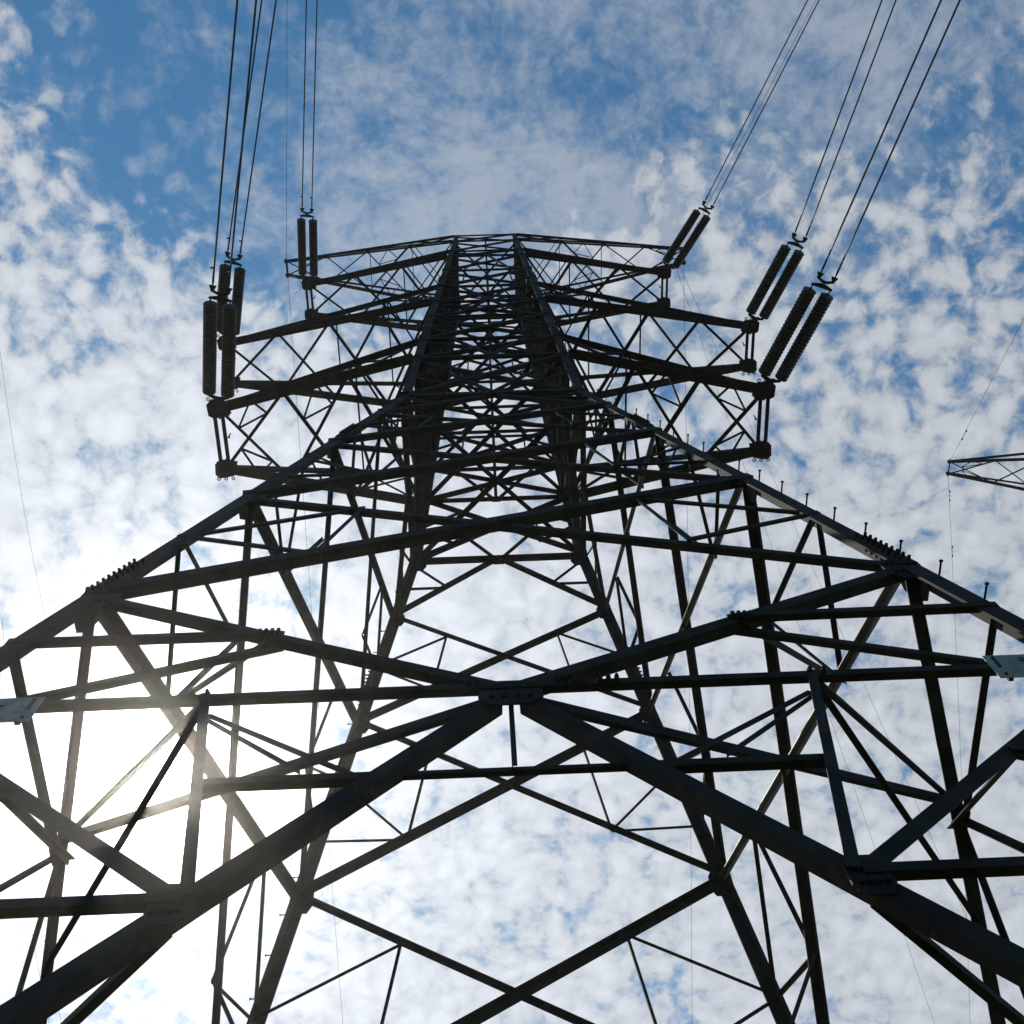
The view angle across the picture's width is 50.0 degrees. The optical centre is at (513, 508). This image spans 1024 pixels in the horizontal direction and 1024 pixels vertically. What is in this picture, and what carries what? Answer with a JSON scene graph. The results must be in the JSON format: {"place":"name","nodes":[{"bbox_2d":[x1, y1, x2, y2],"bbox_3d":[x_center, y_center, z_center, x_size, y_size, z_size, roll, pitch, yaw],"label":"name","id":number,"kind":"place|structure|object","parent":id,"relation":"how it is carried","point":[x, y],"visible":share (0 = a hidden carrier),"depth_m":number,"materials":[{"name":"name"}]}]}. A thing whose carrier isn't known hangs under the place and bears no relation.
{"place":"outdoors","nodes":[
{"label":"outdoors","id":0,"kind":"place"},
{"bbox_2d":[0,677,48,1021],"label":"earth wire","id":1,"kind":"object","parent":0,"point":[17,833],"visible":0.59,"depth_m":54.37,"materials":[{"name":"metal"}]},
{"bbox_2d":[2,622,60,1019],"bbox_3d":[-24.134,17.562,55.749,0.020,5.017,24.418,-4,-68,0],"label":"earth wire","id":2,"kind":"object","parent":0,"point":[19,784],"visible":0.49,"depth_m":54.04,"materials":[{"name":"metal"}]},
{"bbox_2d":[0,353,70,726],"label":"earth wire","id":3,"kind":"object","parent":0,"point":[25,517],"visible":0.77,"depth_m":67.91,"materials":[{"name":"metal"}]},
{"bbox_2d":[0,0,1023,1023],"label":"sky","id":4,"kind":"structure","parent":0,"point":[606,120],"materials":[{"name":"blue"}]},
{"bbox_3d":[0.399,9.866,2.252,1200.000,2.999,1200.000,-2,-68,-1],"label":"ground","id":5,"kind":"structure","parent":0,"visible":0},
{"bbox_2d":[0,233,1023,1023],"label":"transmission tower","id":6,"kind":"structure","parent":5,"relation":"on","point":[422,401],"depth_m":14.78,"materials":[{"name":"metal"}]},
{"bbox_2d":[0,697,44,724],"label":"sign","id":7,"kind":"object","parent":6,"relation":"attached to","point":[17,711],"visible":1,"depth_m":8.85,"materials":[{"name":"metal"}]},
{"bbox_2d":[202,262,236,403],"bbox_3d":[-8.257,-4.754,30.729,0.924,1.422,4.570,9,-69,-5],"label":"insulator set","id":8,"kind":"object","parent":6,"relation":"attached to","point":[229,322],"visible":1,"depth_m":30.71,"materials":[{"name":"ceramic"}]},
{"bbox_2d":[214,0,237,261],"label":"conductor","id":9,"kind":"object","parent":8,"relation":"attached to","point":[229,89],"visible":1,"depth_m":27.34,"materials":[{"name":"metal"}]},
{"bbox_2d":[230,0,256,264],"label":"conductor","id":10,"kind":"object","parent":8,"relation":"attached to","point":[247,89],"visible":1,"depth_m":27.36,"materials":[{"name":"metal"}]},
{"bbox_2d":[217,234,245,334],"bbox_3d":[-10.181,-7.824,39.395,0.924,1.342,4.292,12,-69,-6],"label":"insulator set","id":11,"kind":"object","parent":6,"relation":"attached to","point":[238,285],"visible":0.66,"depth_m":39.14,"materials":[{"name":"ceramic"}]},
{"bbox_2d":[229,0,262,233],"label":"conductor","id":12,"kind":"object","parent":11,"relation":"attached to","point":[247,106],"visible":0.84,"depth_m":35.33,"materials":[{"name":"metal"}]},
{"bbox_2d":[242,0,276,236],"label":"conductor","id":13,"kind":"object","parent":11,"relation":"attached to","point":[259,115],"visible":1,"depth_m":35.81,"materials":[{"name":"metal"}]},
{"bbox_2d":[286,162,286,257],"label":"earth wire","id":14,"kind":"object","parent":6,"relation":"attached to","point":[286,209],"visible":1,"depth_m":59.10,"materials":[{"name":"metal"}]},
{"bbox_2d":[297,193,317,280],"bbox_3d":[-9.517,-12.388,50.541,0.924,1.366,4.378,4,-68,-4],"label":"insulator set","id":15,"kind":"object","parent":6,"relation":"attached to","point":[301,243],"visible":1,"depth_m":50.56,"materials":[{"name":"ceramic"}]},
{"bbox_2d":[302,0,306,192],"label":"conductor","id":16,"kind":"object","parent":15,"relation":"attached to","point":[304,94],"visible":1,"depth_m":46.81,"materials":[{"name":"metal"}]},
{"bbox_2d":[312,0,317,193],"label":"conductor","id":17,"kind":"object","parent":15,"relation":"attached to","point":[314,94],"visible":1,"depth_m":46.76,"materials":[{"name":"metal"}]},
{"bbox_2d":[288,281,342,1021],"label":"earth wire","id":18,"kind":"object","parent":6,"relation":"attached to","point":[311,611],"visible":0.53,"depth_m":62.43,"materials":[{"name":"metal"}]},
{"bbox_2d":[683,265,691,950],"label":"earth wire","id":19,"kind":"object","parent":6,"relation":"attached to","point":[689,688],"visible":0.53,"depth_m":63.44,"materials":[{"name":"metal"}]},
{"bbox_2d":[662,188,719,270],"bbox_3d":[8.205,-12.825,50.935,0.924,1.395,4.472,25,-71,-11],"label":"insulator set","id":20,"kind":"object","parent":6,"relation":"attached to","point":[682,235],"visible":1,"depth_m":50.95,"materials":[{"name":"ceramic"}]},
{"bbox_2d":[695,1,815,227],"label":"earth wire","id":21,"kind":"object","parent":20,"relation":"attached to","point":[757,110],"visible":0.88,"depth_m":57.09,"materials":[{"name":"metal"}]},
{"bbox_2d":[711,0,807,187],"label":"conductor","id":22,"kind":"object","parent":20,"relation":"attached to","point":[759,93],"visible":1,"depth_m":47.30,"materials":[{"name":"metal"}]},
{"bbox_2d":[720,0,819,191],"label":"conductor","id":23,"kind":"object","parent":20,"relation":"attached to","point":[770,94],"visible":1,"depth_m":47.27,"materials":[{"name":"metal"}]},
{"bbox_2d":[746,215,812,322],"bbox_3d":[9.634,-8.515,39.747,0.924,1.387,4.439,18,-70,-9],"label":"insulator set","id":24,"kind":"object","parent":6,"relation":"attached to","point":[787,273],"visible":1,"depth_m":39.76,"materials":[{"name":"ceramic"}]},
{"bbox_2d":[801,0,882,214],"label":"conductor","id":25,"kind":"object","parent":24,"relation":"attached to","point":[842,106],"visible":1,"depth_m":36.34,"materials":[{"name":"metal"}]},
{"bbox_2d":[812,0,896,218],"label":"conductor","id":26,"kind":"object","parent":24,"relation":"attached to","point":[855,107],"visible":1,"depth_m":36.32,"materials":[{"name":"metal"}]},
{"bbox_2d":[758,249,845,385],"bbox_3d":[8.150,-5.232,31.088,0.924,1.406,4.511,17,-70,-8],"label":"insulator set","id":27,"kind":"object","parent":6,"relation":"attached to","point":[790,326],"visible":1,"depth_m":31.09,"materials":[{"name":"ceramic"}]},
{"bbox_2d":[831,0,941,249],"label":"conductor","id":28,"kind":"object","parent":27,"relation":"attached to","point":[908,74],"visible":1,"depth_m":27.81,"materials":[{"name":"metal"}]},
{"bbox_2d":[845,0,960,254],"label":"conductor","id":29,"kind":"object","parent":27,"relation":"attached to","point":[923,81],"visible":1,"depth_m":27.83,"materials":[{"name":"metal"}]},
{"bbox_2d":[676,269,933,1021],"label":"earth wire","id":30,"kind":"object","parent":6,"relation":"attached to","point":[806,648],"visible":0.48,"depth_m":63.97,"materials":[{"name":"metal"}]},
{"bbox_2d":[680,267,966,917],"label":"earth wire","id":31,"kind":"object","parent":6,"relation":"attached to","point":[818,580],"visible":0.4,"depth_m":63.29,"materials":[{"name":"metal"}]},
{"bbox_2d":[982,654,1023,680],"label":"warning sign","id":32,"kind":"object","parent":6,"relation":"attached to","point":[1010,667],"visible":1,"depth_m":9.07,"materials":[{"name":"metal"}]},
{"bbox_2d":[945,453,1023,490],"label":"transmission tower","id":33,"kind":"structure","parent":5,"relation":"on","point":[987,459],"depth_m":65.87,"materials":[{"name":"metal"}]},
{"bbox_2d":[948,479,969,1010],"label":"earth wire","id":34,"kind":"object","parent":33,"relation":"attached to","point":[957,682],"visible":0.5,"depth_m":67.57,"materials":[{"name":"metal"}]},
{"bbox_2d":[952,322,1021,456],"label":"earth wire","id":35,"kind":"object","parent":33,"relation":"attached to","point":[988,386],"visible":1,"depth_m":63.66,"materials":[{"name":"metal"}]}
]}

